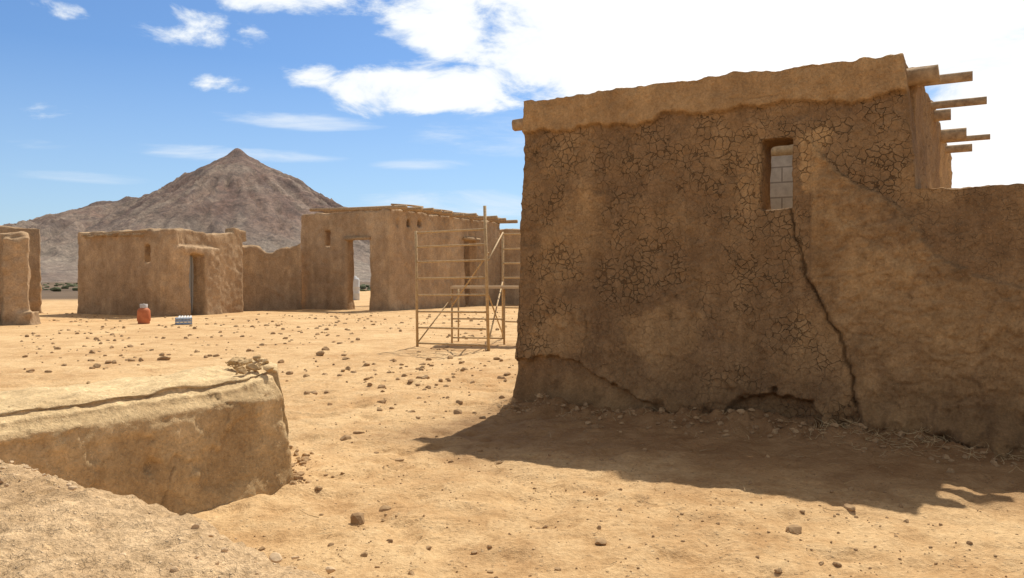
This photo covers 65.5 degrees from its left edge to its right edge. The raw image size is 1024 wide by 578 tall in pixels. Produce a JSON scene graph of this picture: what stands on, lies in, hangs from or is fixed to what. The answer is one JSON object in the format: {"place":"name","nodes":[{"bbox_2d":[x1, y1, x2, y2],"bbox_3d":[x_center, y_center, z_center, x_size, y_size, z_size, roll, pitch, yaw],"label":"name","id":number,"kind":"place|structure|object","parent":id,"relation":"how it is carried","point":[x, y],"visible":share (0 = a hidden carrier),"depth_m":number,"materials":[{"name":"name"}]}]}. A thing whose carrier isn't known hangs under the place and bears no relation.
{"place":"outdoors","nodes":[
{"label":"outdoors","id":0,"kind":"place"},
{"bbox_2d":[3,148,370,281],"bbox_3d":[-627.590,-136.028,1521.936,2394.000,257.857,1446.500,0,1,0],"label":"mountain","id":1,"kind":"structure","parent":0,"point":[264,207],"depth_m":1282.80,"materials":[{"name":"brown stone"}]},
{"bbox_2d":[353,276,359,299],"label":"water tank","id":2,"kind":"object","parent":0,"point":[356,288],"visible":0.54,"depth_m":61.69,"materials":[{"name":"white plastic"}]},
{"bbox_2d":[500,229,520,304],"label":"adobe wall","id":3,"kind":"structure","parent":0,"point":[511,270],"depth_m":50.05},
{"bbox_2d":[0,282,1023,577],"bbox_3d":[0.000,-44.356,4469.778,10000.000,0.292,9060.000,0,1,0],"label":"ground","id":4,"kind":"structure","parent":0,"point":[454,538],"depth_m":6.21,"materials":[{"name":"beige sand"}]},
{"bbox_2d":[0,231,40,324],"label":"adobe outbuilding","id":5,"kind":"structure","parent":4,"relation":"on","point":[15,273],"depth_m":26.97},
{"bbox_2d":[0,225,41,312],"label":"adobe wall","id":6,"kind":"structure","parent":4,"relation":"on","point":[35,296],"depth_m":36.79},
{"bbox_2d":[137,304,150,323],"bbox_3d":[-12.944,0.863,28.010,0.450,0.700,0.450,0,1,0],"label":"gas cylinder","id":7,"kind":"object","parent":4,"relation":"on","point":[143,314],"visible":1,"depth_m":27.85,"materials":[{"name":"orange paint"}]},
{"bbox_2d":[0,358,293,514],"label":"adobe wall","id":8,"kind":"structure","parent":4,"relation":"on","point":[193,440],"depth_m":5.14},
{"bbox_2d":[9,354,273,406],"bbox_3d":[-2.606,0.612,5.372,0.828,0.121,2.686,0,1,33],"label":"rubble","id":9,"kind":"object","parent":8,"relation":"on","point":[236,363],"visible":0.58,"depth_m":6.15,"materials":[{"name":"beige stone"}]},
{"bbox_2d":[77,228,245,316],"bbox_3d":[-16.396,-0.699,37.092,7.639,4.371,5.569,0,1,29],"label":"adobe hut","id":10,"kind":"object","parent":4,"relation":"on","point":[168,272],"visible":0.92,"depth_m":34.99,"materials":[{"name":"brown soil"}]},
{"bbox_2d":[189,256,193,313],"bbox_3d":[-14.194,-0.206,34.783,0.100,2.700,0.936,0,1,18],"label":"door","id":11,"kind":"structure","parent":10,"relation":"in","point":[191,275],"depth_m":35.00,"materials":[{"name":"wood"}]},
{"bbox_2d":[0,459,324,577],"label":"dirt mound","id":12,"kind":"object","parent":4,"relation":"on","point":[49,528],"depth_m":1.56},
{"bbox_2d":[0,460,335,577],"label":"grit","id":13,"kind":"object","parent":12,"relation":"on","point":[275,557],"visible":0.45,"depth_m":1.49,"materials":[{"name":"beige stone"}]},
{"bbox_2d":[175,315,191,324],"bbox_3d":[-11.379,1.074,27.612,0.558,0.304,0.418,0,1,-23],"label":"plastic crate","id":14,"kind":"object","parent":4,"relation":"on","point":[184,320],"visible":1,"depth_m":27.47,"materials":[{"name":"white plastic"}]},
{"bbox_2d":[41,283,369,291],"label":"desert scrub","id":15,"kind":"object","parent":4,"relation":"on","point":[68,285],"visible":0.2,"depth_m":148.22,"materials":[{"name":"green plant"}]},
{"bbox_2d":[242,243,301,310],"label":"adobe wall","id":16,"kind":"structure","parent":4,"relation":"on","point":[272,281],"depth_m":40.77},
{"bbox_2d":[301,203,517,310],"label":"adobe storehouse","id":17,"kind":"structure","parent":4,"relation":"on","point":[329,236],"depth_m":42.19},
{"bbox_2d":[415,206,520,350],"bbox_3d":[-0.298,-0.242,18.732,2.783,3.102,3.356,0,1,30],"label":"scaffold","id":18,"kind":"object","parent":4,"relation":"on","point":[502,286],"visible":0.8,"depth_m":17.84,"materials":[{"name":"brown wood"}]},
{"bbox_2d":[18,311,1022,577],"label":"scattered stones","id":19,"kind":"object","parent":4,"relation":"on","point":[358,519],"visible":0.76,"depth_m":7.89,"materials":[{"name":"brown stone"}]},
{"bbox_2d":[300,394,1023,568],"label":"rubble","id":20,"kind":"object","parent":4,"relation":"on","point":[922,430],"visible":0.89,"depth_m":7.14,"materials":[{"name":"brown stone"}]},
{"bbox_2d":[513,53,1023,458],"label":"front wall","id":21,"kind":"structure","parent":4,"relation":"on","point":[671,261],"depth_m":8.09,"materials":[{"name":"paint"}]},
{"bbox_2d":[770,155,792,209],"bbox_3d":[3.518,-0.184,10.648,3.000,3.150,0.180,0,1,29],"label":"block partition","id":22,"kind":"object","parent":21,"relation":"in","point":[781,187],"visible":0.07,"depth_m":10.51,"materials":[{"name":"grey concrete"}]},
{"bbox_2d":[907,67,952,188],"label":"side walls","id":23,"kind":"structure","parent":4,"relation":"on","point":[934,164],"depth_m":8.72,"materials":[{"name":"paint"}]},
{"bbox_2d":[512,64,989,155],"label":"roof beams","id":24,"kind":"structure","parent":23,"relation":"attached to","point":[922,76],"depth_m":8.93,"materials":[{"name":"brown wood"}]},
{"bbox_2d":[0,0,1023,228],"label":"sky","id":25,"kind":"structure","parent":0,"point":[364,103],"materials":[{"name":"blue"}]}
]}

